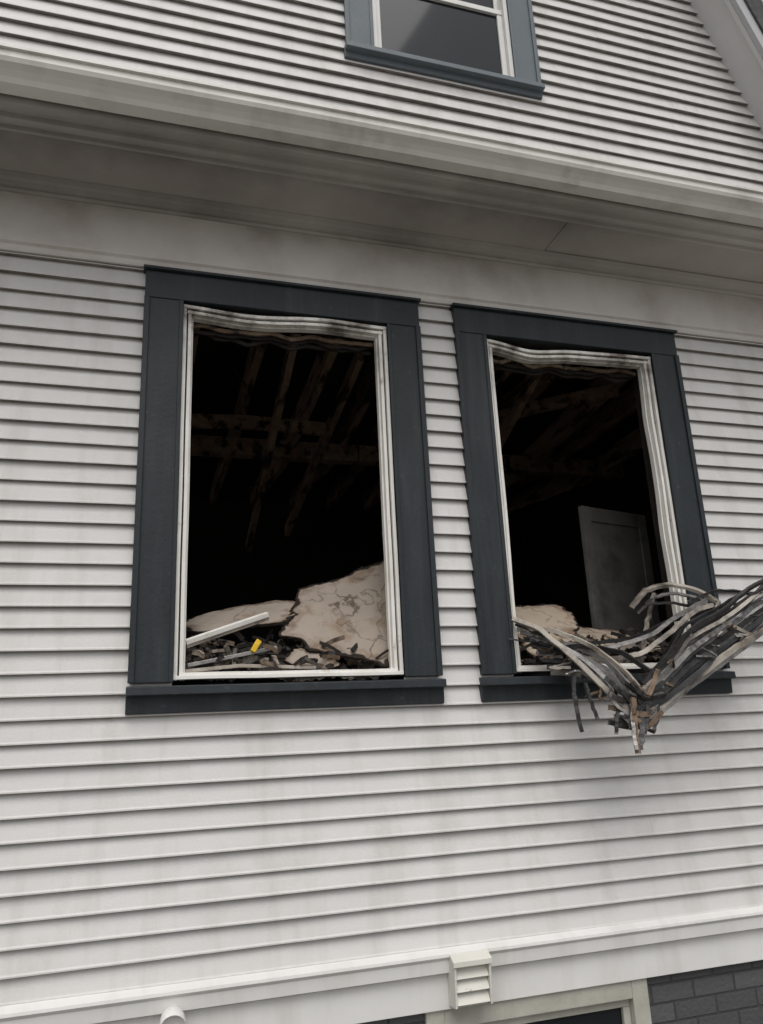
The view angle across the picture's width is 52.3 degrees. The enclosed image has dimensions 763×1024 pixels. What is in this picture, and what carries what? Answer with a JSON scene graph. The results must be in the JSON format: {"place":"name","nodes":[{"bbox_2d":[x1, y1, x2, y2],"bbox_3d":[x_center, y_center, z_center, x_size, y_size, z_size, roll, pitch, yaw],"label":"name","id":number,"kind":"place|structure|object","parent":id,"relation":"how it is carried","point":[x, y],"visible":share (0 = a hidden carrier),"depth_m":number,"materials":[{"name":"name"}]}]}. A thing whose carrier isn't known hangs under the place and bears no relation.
{"place":"outdoors","nodes":[
{"label":"outdoors","id":0,"kind":"place"},
{"bbox_2d":[0,191,762,332],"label":"frieze board","id":1,"kind":"object","parent":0,"point":[47,219],"visible":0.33,"depth_m":3.79,"materials":[{"name":"white wood"}]},
{"bbox_3d":[-0.432,-1.407,3.836,7.040,0.730,0.102,2,-17,-17],"label":"eave wall","id":2,"kind":"object","parent":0,"visible":0},
{"bbox_2d":[0,169,762,343],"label":"frieze mouldings","id":3,"kind":"object","parent":2,"relation":"attached to","point":[73,190],"visible":1,"depth_m":3.77,"materials":[{"name":"white wood"}]},
{"bbox_2d":[0,129,762,283],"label":"soffit panels","id":4,"kind":"object","parent":3,"relation":"on","point":[57,158],"visible":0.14,"depth_m":3.67,"materials":[{"name":"white wood"}]},
{"bbox_2d":[0,93,762,253],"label":"bed moulding","id":5,"kind":"object","parent":4,"relation":"on","point":[25,115],"visible":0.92,"depth_m":3.43,"materials":[{"name":"paint"}]},
{"label":"ground","id":6,"kind":"structure","parent":0,"visible":0},
{"bbox_2d":[359,960,762,1023],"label":"brick foundation","id":7,"kind":"object","parent":6,"relation":"on","point":[730,994],"visible":0.5,"depth_m":3.32,"materials":[{"name":"grey brick"}]},
{"bbox_2d":[0,906,762,1023],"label":"water table","id":8,"kind":"object","parent":7,"relation":"on","point":[357,991],"visible":1,"depth_m":2.96,"materials":[{"name":"white paint"}]},
{"bbox_2d":[159,1005,185,1023],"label":"pipe","id":9,"kind":"object","parent":8,"relation":"attached to","point":[173,1014],"depth_m":2.64,"materials":[{"name":"white paint"}]},
{"bbox_2d":[0,250,762,1006],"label":"siding","id":10,"kind":"object","parent":8,"relation":"on","point":[142,850],"visible":0.86,"depth_m":3.13,"materials":[{"name":"plastic"}]},
{"bbox_2d":[447,950,492,1008],"bbox_3d":[0.341,1.800,2.994,0.160,0.183,0.087,2,-17,-17],"label":"dryer vent","id":11,"kind":"object","parent":8,"relation":"attached to","point":[469,976],"visible":1,"depth_m":2.98,"materials":[{"name":"plastic"}]},
{"bbox_2d":[425,978,651,1023],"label":"basement window frame","id":12,"kind":"object","parent":7,"relation":"attached to","point":[630,998],"visible":0.73,"depth_m":3.13,"materials":[{"name":"white wood"}]},
{"bbox_2d":[526,1007,621,1023],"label":"basement window glass","id":13,"kind":"object","parent":12,"relation":"in","point":[612,1016],"visible":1,"depth_m":3.19,"materials":[{"name":"black glass"}]},
{"bbox_3d":[-1.591,-0.174,7.520,7.040,8.086,7.998,2,-17,-17],"label":"side and rear walls","id":14,"kind":"object","parent":6,"relation":"on","visible":0},
{"bbox_2d":[185,325,669,680],"bbox_3d":[-1.010,0.689,5.479,6.818,3.360,4.385,2,-17,-17],"label":"burnt room","id":15,"kind":"object","parent":14,"relation":"attached to","point":[323,543],"visible":0.06,"depth_m":7.64,"materials":[{"name":"paint"}]},
{"bbox_2d":[190,323,642,552],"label":"scorched joists","id":16,"kind":"object","parent":15,"relation":"attached to","point":[572,429],"visible":0.39,"depth_m":5.84,"materials":[{"name":"brown wood"}]},
{"bbox_2d":[185,560,669,682],"bbox_3d":[0.175,0.604,4.113,2.752,0.704,1.500,2,-17,-17],"label":"fire debris","id":17,"kind":"object","parent":15,"relation":"on","point":[339,624],"visible":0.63,"depth_m":3.44,"materials":[{"name":"brown wood"}]},
{"bbox_2d":[578,506,661,669],"bbox_3d":[1.471,0.920,4.540,0.563,1.926,0.032,7,-19,-31],"label":"interior door","id":18,"kind":"structure","parent":15,"relation":"attached to","point":[618,563],"depth_m":4.68,"materials":[{"name":"grey wood"}]},
{"bbox_2d":[690,0,762,133],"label":"gambrel roof","id":19,"kind":"structure","parent":14,"relation":"attached to","point":[733,49],"depth_m":4.96,"materials":[{"name":"paint"}]},
{"bbox_2d":[0,0,762,189],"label":"siding","id":20,"kind":"object","parent":19,"relation":"attached to","point":[646,84],"visible":0.59,"depth_m":4.37,"materials":[{"name":"plastic"}]},
{"bbox_2d":[343,0,544,99],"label":"window casing","id":21,"kind":"object","parent":20,"relation":"attached to","point":[525,81],"depth_m":4.31,"materials":[{"name":"paint"}]},
{"bbox_2d":[372,0,514,76],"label":"window sash","id":22,"kind":"object","parent":21,"relation":"attached to","point":[499,10],"depth_m":4.51,"materials":[{"name":"white paint"}]},
{"bbox_2d":[379,0,501,73],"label":"window glass","id":23,"kind":"object","parent":22,"relation":"attached to","point":[444,32],"visible":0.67,"depth_m":4.43,"materials":[{"name":"grey glass"}]},
{"bbox_2d":[724,0,762,68],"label":"rake boards","id":24,"kind":"object","parent":19,"relation":"attached to","point":[746,22],"depth_m":4.81,"materials":[{"name":"paint"}]},
{"bbox_3d":[-0.347,-1.725,3.597,7.296,0.243,0.512,2,-17,-17],"label":"pent roof","id":25,"kind":"object","parent":19,"relation":"attached to","visible":0},
{"bbox_2d":[0,43,762,227],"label":"gutter","id":26,"kind":"object","parent":25,"relation":"attached to","point":[62,79],"visible":1,"depth_m":3.28,"materials":[{"name":"metal"}]},
{"bbox_3d":[-0.352,0.326,3.344,7.040,2.877,0.102,2,-17,-17],"label":"lower siding sheathing","id":27,"kind":"object","parent":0,"visible":0},
{"bbox_2d":[125,264,446,714],"bbox_3d":[-0.407,-0.124,3.419,1.298,1.926,0.180,2,-17,-17],"label":"window casing","id":28,"kind":"object","parent":27,"relation":"attached to","point":[170,292],"depth_m":3.33,"materials":[{"name":"paint"}]},
{"bbox_2d":[173,304,403,680],"bbox_3d":[-0.409,-0.103,3.425,0.947,1.645,0.146,2,-17,-17],"label":"vinyl window frame","id":29,"kind":"object","parent":28,"relation":"attached to","point":[267,327],"visible":0.99,"depth_m":3.48,"materials":[{"name":"white plastic"}]},
{"bbox_2d":[172,307,402,683],"bbox_3d":[-0.424,-0.124,3.477,0.994,1.781,0.143,2,-17,-17],"label":"charred jamb","id":30,"kind":"object","parent":29,"relation":"attached to","point":[257,680],"visible":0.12,"depth_m":3.32,"materials":[{"name":"brown wood"}]},
{"bbox_2d":[449,303,735,701],"bbox_3d":[1.003,-0.069,3.844,1.314,1.926,0.180,2,-17,-17],"label":"window casing","id":31,"kind":"object","parent":27,"relation":"attached to","point":[475,327],"depth_m":3.81,"materials":[{"name":"paint"}]},
{"bbox_2d":[487,339,691,672],"bbox_3d":[1.000,-0.046,3.849,0.966,1.642,0.146,2,-17,-17],"label":"vinyl window frame","id":32,"kind":"object","parent":31,"relation":"attached to","point":[549,361],"visible":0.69,"depth_m":3.99,"materials":[{"name":"white plastic"}]},
{"bbox_2d":[491,339,674,675],"bbox_3d":[0.986,-0.068,3.901,1.010,1.781,0.143,2,-17,-17],"label":"charred jamb","id":33,"kind":"object","parent":32,"relation":"attached to","point":[651,489],"visible":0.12,"depth_m":4.06,"materials":[{"name":"brown wood"}]},
{"bbox_2d":[509,579,762,753],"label":"mangled window frame","id":34,"kind":"object","parent":31,"relation":"attached to","point":[656,695],"visible":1,"depth_m":3.35,"materials":[{"name":"plastic"}]}
]}

